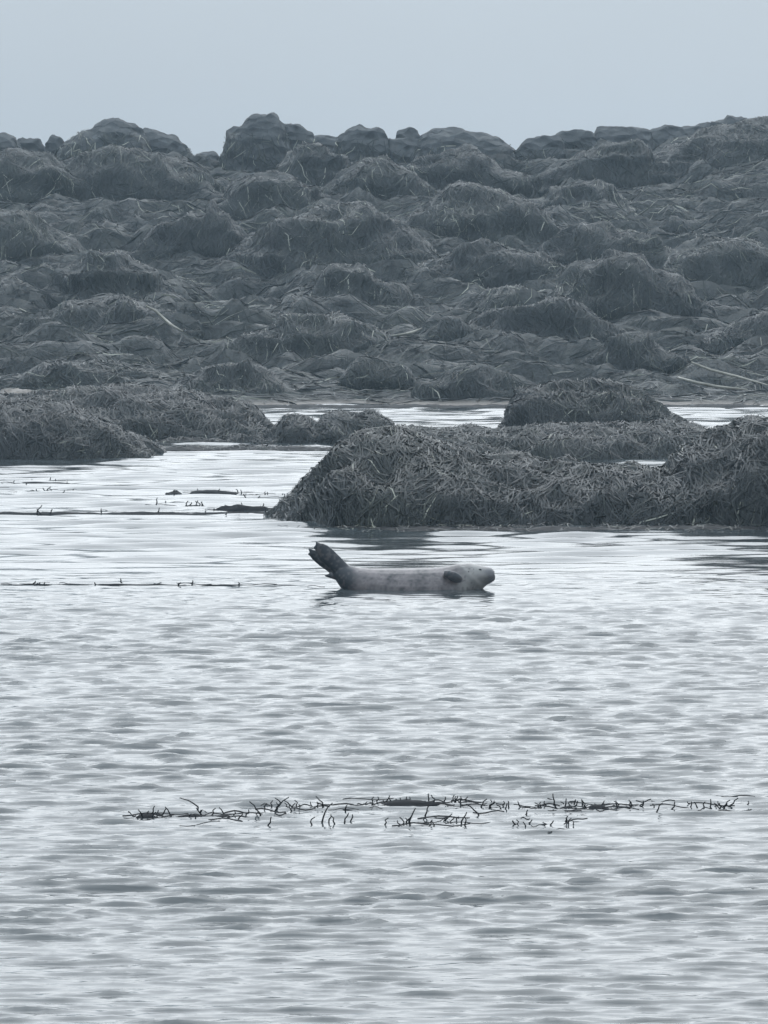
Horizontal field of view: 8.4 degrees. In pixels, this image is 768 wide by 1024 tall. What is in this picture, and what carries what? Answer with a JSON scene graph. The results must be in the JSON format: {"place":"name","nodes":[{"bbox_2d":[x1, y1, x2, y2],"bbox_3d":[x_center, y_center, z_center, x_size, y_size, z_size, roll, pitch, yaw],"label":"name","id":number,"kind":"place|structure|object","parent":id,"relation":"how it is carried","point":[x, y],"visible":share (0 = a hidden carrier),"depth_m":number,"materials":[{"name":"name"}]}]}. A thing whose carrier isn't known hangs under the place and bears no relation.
{"place":"outdoors","nodes":[
{"label":"outdoors","id":0,"kind":"place"},
{"bbox_2d":[0,403,767,1023],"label":"water","id":1,"kind":"structure","parent":0,"point":[600,667],"depth_m":30.26,"materials":[{"name":"grey liquid"}]},
{"bbox_2d":[0,477,69,483],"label":"seaweed raft","id":2,"kind":"object","parent":1,"relation":"on","point":[41,482],"visible":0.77,"depth_m":64.96,"materials":[{"name":"brown plant"}]},
{"bbox_2d":[0,487,73,492],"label":"seaweed raft","id":3,"kind":"object","parent":1,"relation":"on","point":[46,490],"visible":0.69,"depth_m":62.87,"materials":[{"name":"brown plant"}]},
{"bbox_2d":[0,399,166,461],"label":"weed draped rock","id":4,"kind":"object","parent":1,"relation":"on","point":[33,429],"visible":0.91,"depth_m":72.13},
{"bbox_2d":[0,505,263,515],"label":"seaweed raft","id":5,"kind":"object","parent":1,"relation":"on","point":[128,513],"visible":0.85,"depth_m":57.48,"materials":[{"name":"black plant"}]},
{"bbox_2d":[0,382,274,445],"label":"weed draped rock","id":6,"kind":"object","parent":1,"relation":"on","point":[152,412],"visible":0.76,"depth_m":79.32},
{"bbox_2d":[1,579,324,586],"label":"seaweed raft","id":7,"kind":"object","parent":1,"relation":"on","point":[192,583],"visible":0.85,"depth_m":45.69,"materials":[{"name":"black plant"}]},
{"bbox_2d":[145,498,203,505],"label":"seaweed raft","id":8,"kind":"object","parent":1,"relation":"on","point":[178,501],"visible":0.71,"depth_m":59.35,"materials":[{"name":"black plant"}]},
{"bbox_2d":[122,798,261,826],"bbox_3d":[-1.022,1.576,27.321,0.674,0.144,0.764,-3,4,-40],"label":"seaweed raft","id":9,"kind":"object","parent":1,"relation":"on","point":[148,814],"visible":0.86,"depth_m":27.33,"materials":[{"name":"black plant"}]},
{"bbox_2d":[154,436,230,443],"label":"mud bar","id":10,"kind":"object","parent":1,"relation":"on","point":[170,439],"visible":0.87,"depth_m":77.57,"materials":[{"name":"soil"}]},
{"bbox_2d":[165,489,253,494],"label":"seaweed raft","id":11,"kind":"object","parent":1,"relation":"on","point":[197,491],"visible":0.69,"depth_m":62.10,"materials":[{"name":"brown plant"}]},
{"bbox_2d":[205,503,270,512],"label":"seaweed raft","id":12,"kind":"object","parent":1,"relation":"on","point":[237,507],"visible":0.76,"depth_m":58.27,"materials":[{"name":"black plant"}]},
{"bbox_2d":[164,443,331,450],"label":"mud bar","id":13,"kind":"object","parent":1,"relation":"on","point":[300,447],"visible":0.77,"depth_m":74.88,"materials":[{"name":"soil"}]},
{"bbox_2d":[243,491,284,497],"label":"seaweed raft","id":14,"kind":"object","parent":1,"relation":"on","point":[267,493],"visible":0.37,"depth_m":61.39,"materials":[{"name":"brown plant"}]},
{"bbox_2d":[268,411,319,412],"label":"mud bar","id":15,"kind":"object","parent":1,"relation":"on","point":[287,411],"visible":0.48,"depth_m":91.15,"materials":[{"name":"grey soil"}]},
{"bbox_2d":[255,796,358,825],"bbox_3d":[-0.397,1.559,27.426,0.563,0.167,1.037,0,3,0],"label":"seaweed raft","id":16,"kind":"object","parent":1,"relation":"on","point":[310,805],"visible":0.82,"depth_m":27.64,"materials":[{"name":"black plant"}]},
{"bbox_2d":[222,409,394,446],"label":"weed draped rock","id":17,"kind":"object","parent":1,"relation":"on","point":[332,427],"visible":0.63,"depth_m":77.37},
{"bbox_2d":[308,542,494,590],"bbox_3d":[0.153,0.582,45.189,1.611,0.657,0.492,0,3,0],"label":"seal","id":18,"kind":"object","parent":1,"relation":"in","point":[345,575],"visible":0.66,"depth_m":45.07,"materials":[{"name":"grey"}]},
{"bbox_2d":[343,793,489,818],"bbox_3d":[0.092,1.557,27.828,0.817,0.129,0.826,2,3,31],"label":"seaweed raft","id":19,"kind":"object","parent":1,"relation":"on","point":[406,802],"visible":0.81,"depth_m":27.89,"materials":[{"name":"black plant"}]},
{"bbox_2d":[384,808,488,826],"bbox_3d":[0.261,1.587,27.035,0.554,0.151,0.417,-3,4,-42],"label":"seaweed raft","id":20,"kind":"object","parent":1,"relation":"on","point":[436,816],"visible":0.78,"depth_m":26.98,"materials":[{"name":"black plant"}]},
{"bbox_2d":[263,424,689,528],"bbox_3d":[1.349,-0.326,56.819,5.364,1.242,5.281,0,3,0],"label":"weed draped rock","id":21,"kind":"object","parent":1,"relation":"on","point":[397,475],"visible":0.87,"depth_m":55.49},
{"bbox_2d":[256,404,767,407],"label":"mud bar","id":22,"kind":"object","parent":1,"relation":"on","point":[471,406],"visible":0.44,"depth_m":94.12,"materials":[{"name":"grey soil"}]},
{"bbox_2d":[466,798,575,814],"bbox_3d":[0.713,1.565,27.754,0.470,0.122,0.853,1,3,17],"label":"seaweed raft","id":23,"kind":"object","parent":1,"relation":"on","point":[520,806],"visible":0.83,"depth_m":27.74,"materials":[{"name":"black plant"}]},
{"bbox_2d":[298,522,767,531],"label":"mud bar","id":24,"kind":"object","parent":1,"relation":"on","point":[552,527],"visible":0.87,"depth_m":54.46,"materials":[{"name":"grey soil"}]},
{"bbox_2d":[512,816,587,832],"bbox_3d":[0.847,1.620,26.909,0.418,0.099,0.647,0,3,0],"label":"seaweed raft","id":25,"kind":"object","parent":1,"relation":"on","point":[566,820],"visible":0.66,"depth_m":26.98,"materials":[{"name":"black plant"}]},
{"bbox_2d":[398,418,706,463],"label":"weed draped rock","id":26,"kind":"object","parent":1,"relation":"on","point":[659,438],"visible":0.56,"depth_m":72.23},
{"bbox_2d":[497,376,688,427],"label":"weed draped rock","id":27,"kind":"object","parent":1,"relation":"on","point":[588,399],"visible":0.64,"depth_m":78.17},
{"bbox_2d":[542,794,643,811],"bbox_3d":[1.124,1.557,27.759,0.560,0.136,0.418,-1,3,-15],"label":"seaweed raft","id":28,"kind":"object","parent":1,"relation":"on","point":[603,806],"visible":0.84,"depth_m":27.75,"materials":[{"name":"black plant"}]},
{"bbox_2d":[636,795,754,812],"bbox_3d":[1.670,1.560,27.918,0.651,0.114,0.818,0,3,0],"label":"seaweed raft","id":29,"kind":"object","parent":1,"relation":"on","point":[710,803],"visible":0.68,"depth_m":27.82,"materials":[{"name":"black plant"}]},
{"bbox_2d":[657,414,767,530],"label":"weed draped rock","id":30,"kind":"object","parent":1,"relation":"on","point":[720,472],"visible":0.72,"depth_m":55.43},
{"bbox_2d":[0,134,767,404],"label":"shore terrain","id":31,"kind":"structure","parent":0,"point":[541,372],"depth_m":109.32,"materials":[{"name":"grey plant"}]},
{"bbox_2d":[0,132,21,151],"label":"boulder","id":32,"kind":"object","parent":31,"relation":"on","point":[7,140],"visible":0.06,"depth_m":138.65,"materials":[{"name":"grey stone"}]},
{"bbox_2d":[0,388,57,393],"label":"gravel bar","id":33,"kind":"object","parent":31,"relation":"on","point":[11,390],"visible":0.12,"depth_m":97.20,"materials":[{"name":"grey gravel"}]},
{"bbox_2d":[17,137,44,152],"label":"boulder","id":34,"kind":"object","parent":31,"relation":"on","point":[32,144],"visible":0.09,"depth_m":139.67,"materials":[{"name":"grey stone"}]},
{"bbox_2d":[0,209,87,262],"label":"weed covered boulder","id":35,"kind":"object","parent":31,"relation":"on","point":[24,233],"visible":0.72,"depth_m":120.92,"materials":[{"name":"grey plant"}]},
{"bbox_2d":[0,147,92,202],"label":"weed covered boulder","id":36,"kind":"object","parent":31,"relation":"on","point":[26,176],"visible":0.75,"depth_m":130.93,"materials":[{"name":"plant"}]},
{"bbox_2d":[45,135,63,156],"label":"boulder","id":37,"kind":"object","parent":31,"relation":"on","point":[53,143],"visible":0.12,"depth_m":139.21,"materials":[{"name":"grey stone"}]},
{"bbox_2d":[10,359,168,389],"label":"weed covered boulder","id":38,"kind":"object","parent":31,"relation":"on","point":[55,375],"visible":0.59,"depth_m":98.47,"materials":[{"name":"grey plant"}]},
{"bbox_2d":[1,292,203,340],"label":"weed covered boulder","id":39,"kind":"object","parent":31,"relation":"on","point":[90,314],"visible":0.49,"depth_m":106.26,"materials":[{"name":"grey plant"}]},
{"bbox_2d":[56,118,151,159],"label":"boulder","id":40,"kind":"object","parent":31,"relation":"on","point":[112,131],"visible":0.36,"depth_m":137.95,"materials":[{"name":"grey stone"}]},
{"bbox_2d":[42,249,185,309],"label":"weed covered boulder","id":41,"kind":"object","parent":31,"relation":"on","point":[93,272],"visible":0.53,"depth_m":113.70,"materials":[{"name":"grey plant"}]},
{"bbox_2d":[63,145,225,202],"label":"weed covered boulder","id":42,"kind":"object","parent":31,"relation":"on","point":[113,172],"visible":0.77,"depth_m":131.60,"materials":[{"name":"grey plant"}]},
{"bbox_2d":[146,305,182,331],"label":"kelp stalk","id":43,"kind":"object","parent":31,"relation":"on","point":[165,319],"visible":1,"depth_m":105.73,"materials":[{"name":"grey plant"}]},
{"bbox_2d":[143,128,192,155],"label":"boulder","id":44,"kind":"object","parent":31,"relation":"on","point":[159,141],"visible":0.21,"depth_m":138.87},
{"bbox_2d":[132,199,248,260],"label":"weed covered boulder","id":45,"kind":"object","parent":31,"relation":"on","point":[213,230],"visible":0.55,"depth_m":120.26,"materials":[{"name":"grey plant"}]},
{"bbox_2d":[196,151,218,160],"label":"boulder","id":46,"kind":"object","parent":31,"relation":"on","point":[213,155],"visible":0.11,"depth_m":139.56,"materials":[{"name":"grey stone"}]},
{"bbox_2d":[164,359,298,395],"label":"weed covered boulder","id":47,"kind":"object","parent":31,"relation":"on","point":[247,375],"visible":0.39,"depth_m":96.50,"materials":[{"name":"grey plant"}]},
{"bbox_2d":[218,112,292,172],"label":"boulder","id":48,"kind":"object","parent":31,"relation":"on","point":[256,142],"visible":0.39,"depth_m":137.95,"materials":[{"name":"grey stone"}]},
{"bbox_2d":[203,169,326,221],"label":"weed covered boulder","id":49,"kind":"object","parent":31,"relation":"on","point":[249,196],"visible":0.42,"depth_m":128.04,"materials":[{"name":"grey plant"}]},
{"bbox_2d":[285,123,315,149],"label":"boulder","id":50,"kind":"object","parent":31,"relation":"on","point":[298,133],"visible":0.21,"depth_m":139.18,"materials":[{"name":"grey stone"}]},
{"bbox_2d":[251,141,351,186],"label":"weed covered boulder","id":51,"kind":"object","parent":31,"relation":"on","point":[319,164],"visible":0.42,"depth_m":133.89,"materials":[{"name":"grey plant"}]},
{"bbox_2d":[225,311,403,362],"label":"weed covered boulder","id":52,"kind":"object","parent":31,"relation":"on","point":[306,336],"visible":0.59,"depth_m":104.01,"materials":[{"name":"grey plant"}]},
{"bbox_2d":[314,135,339,151],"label":"boulder","id":53,"kind":"object","parent":31,"relation":"on","point":[328,141],"visible":0.04,"depth_m":140.05,"materials":[{"name":"grey stone"}]},
{"bbox_2d":[215,200,440,277],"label":"weed covered boulder","id":54,"kind":"object","parent":31,"relation":"on","point":[362,232],"visible":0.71,"depth_m":118.29,"materials":[{"name":"grey plant"}]},
{"bbox_2d":[274,262,414,307],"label":"weed covered boulder","id":55,"kind":"object","parent":31,"relation":"on","point":[359,280],"visible":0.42,"depth_m":112.28,"materials":[{"name":"grey plant"}]},
{"bbox_2d":[332,124,389,162],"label":"boulder","id":56,"kind":"object","parent":31,"relation":"on","point":[354,144],"visible":0.36,"depth_m":138.37,"materials":[{"name":"grey stone"}]},
{"bbox_2d":[335,355,416,391],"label":"weed covered boulder","id":57,"kind":"object","parent":31,"relation":"on","point":[370,372],"visible":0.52,"depth_m":97.59,"materials":[{"name":"plant"}]},
{"bbox_2d":[319,153,436,199],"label":"weed covered boulder","id":58,"kind":"object","parent":31,"relation":"on","point":[386,177],"visible":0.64,"depth_m":129.96,"materials":[{"name":"plant"}]},
{"bbox_2d":[388,138,418,164],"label":"boulder","id":59,"kind":"object","parent":31,"relation":"on","point":[401,150],"visible":0.26,"depth_m":138.62,"materials":[{"name":"grey stone"}]},
{"bbox_2d":[391,328,421,336],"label":"kelp stalk","id":60,"kind":"object","parent":31,"relation":"on","point":[403,334],"visible":1,"depth_m":104.48,"materials":[{"name":"grey plant"}]},
{"bbox_2d":[395,127,419,138],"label":"boulder","id":61,"kind":"object","parent":31,"relation":"on","point":[409,132],"visible":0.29,"depth_m":139.20,"materials":[{"name":"grey stone"}]},
{"bbox_2d":[419,315,474,342],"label":"weed covered boulder","id":62,"kind":"object","parent":31,"relation":"on","point":[447,328],"visible":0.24,"depth_m":105.07,"materials":[{"name":"grey plant"}]},
{"bbox_2d":[412,127,516,160],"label":"boulder","id":63,"kind":"object","parent":31,"relation":"on","point":[435,141],"visible":0.38,"depth_m":138.31,"materials":[{"name":"grey stone"}]},
{"bbox_2d":[410,364,532,400],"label":"weed covered boulder","id":64,"kind":"object","parent":31,"relation":"on","point":[473,381],"visible":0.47,"depth_m":96.26,"materials":[{"name":"grey plant"}]},
{"bbox_2d":[407,143,536,198],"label":"weed covered boulder","id":65,"kind":"object","parent":31,"relation":"on","point":[469,162],"visible":0.56,"depth_m":132.28,"materials":[{"name":"black plant"}]},
{"bbox_2d":[397,237,566,288],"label":"weed covered boulder","id":66,"kind":"object","parent":31,"relation":"on","point":[485,263],"visible":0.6,"depth_m":115.74,"materials":[{"name":"grey plant"}]},
{"bbox_2d":[403,180,561,244],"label":"weed covered boulder","id":67,"kind":"object","parent":31,"relation":"on","point":[469,211],"visible":0.57,"depth_m":123.09,"materials":[{"name":"grey plant"}]},
{"bbox_2d":[454,284,552,312],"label":"weed covered boulder","id":68,"kind":"object","parent":31,"relation":"on","point":[499,297],"visible":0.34,"depth_m":111.41,"materials":[{"name":"grey plant"}]},
{"bbox_2d":[514,134,565,161],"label":"boulder","id":69,"kind":"object","parent":31,"relation":"on","point":[541,147],"visible":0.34,"depth_m":138.43,"materials":[{"name":"grey stone"}]},
{"bbox_2d":[469,294,626,342],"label":"weed covered boulder","id":70,"kind":"object","parent":31,"relation":"on","point":[560,316],"visible":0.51,"depth_m":105.39,"materials":[{"name":"plant"}]},
{"bbox_2d":[556,129,596,150],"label":"boulder","id":71,"kind":"object","parent":31,"relation":"on","point":[578,139],"visible":0.23,"depth_m":139.25,"materials":[{"name":"grey stone"}]},
{"bbox_2d":[528,178,641,214],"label":"weed covered boulder","id":72,"kind":"object","parent":31,"relation":"on","point":[575,191],"visible":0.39,"depth_m":128.45,"materials":[{"name":"grey plant"}]},
{"bbox_2d":[533,138,654,196],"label":"weed covered boulder","id":73,"kind":"object","parent":31,"relation":"on","point":[627,164],"visible":0.68,"depth_m":134.08,"materials":[{"name":"plant"}]},
{"bbox_2d":[535,219,672,268],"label":"weed covered boulder","id":74,"kind":"object","parent":31,"relation":"on","point":[581,241],"visible":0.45,"depth_m":119.79,"materials":[{"name":"grey plant"}]},
{"bbox_2d":[594,126,656,149],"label":"boulder","id":75,"kind":"object","parent":31,"relation":"on","point":[619,134],"visible":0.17,"depth_m":139.56,"materials":[{"name":"grey stone"}]},
{"bbox_2d":[546,248,716,322],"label":"weed covered boulder","id":76,"kind":"object","parent":31,"relation":"on","point":[611,284],"visible":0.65,"depth_m":109.27,"materials":[{"name":"grey plant"}]},
{"bbox_2d":[580,331,689,375],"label":"weed covered boulder","id":77,"kind":"object","parent":31,"relation":"on","point":[633,350],"visible":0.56,"depth_m":101.03,"materials":[{"name":"grey plant"}]},
{"bbox_2d":[650,124,687,145],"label":"boulder","id":78,"kind":"object","parent":31,"relation":"on","point":[661,134],"visible":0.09,"depth_m":140.11,"materials":[{"name":"grey stone"}]},
{"bbox_2d":[682,122,710,134],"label":"boulder","id":79,"kind":"object","parent":31,"relation":"on","point":[690,130],"visible":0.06,"depth_m":140.57,"materials":[{"name":"grey stone"}]},
{"bbox_2d":[637,116,767,186],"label":"weed covered boulder","id":80,"kind":"object","parent":31,"relation":"on","point":[738,143],"visible":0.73,"depth_m":133.80,"materials":[{"name":"black plant"}]},
{"bbox_2d":[677,377,747,389],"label":"kelp stalk","id":81,"kind":"object","parent":31,"relation":"on","point":[707,384],"visible":1,"depth_m":97.28,"materials":[{"name":"grey plant"}]},
{"bbox_2d":[661,235,767,291],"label":"weed covered boulder","id":82,"kind":"object","parent":31,"relation":"on","point":[734,262],"visible":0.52,"depth_m":115.86,"materials":[{"name":"plant"}]},
{"bbox_2d":[710,115,746,125],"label":"boulder","id":83,"kind":"object","parent":31,"relation":"on","point":[729,120],"visible":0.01,"depth_m":140.32,"materials":[{"name":"grey stone"}]},
{"bbox_2d":[691,361,767,385],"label":"kelp stalk","id":84,"kind":"object","parent":31,"relation":"on","point":[721,372],"visible":1,"depth_m":98.82,"materials":[{"name":"grey plant"}]},
{"bbox_2d":[697,311,767,355],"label":"weed covered boulder","id":85,"kind":"object","parent":31,"relation":"on","point":[722,340],"visible":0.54,"depth_m":105.18,"materials":[{"name":"grey plant"}]},
{"bbox_2d":[0,0,767,155],"label":"sky","id":86,"kind":"structure","parent":0,"point":[513,71],"materials":[{"name":"grey"}]}
]}

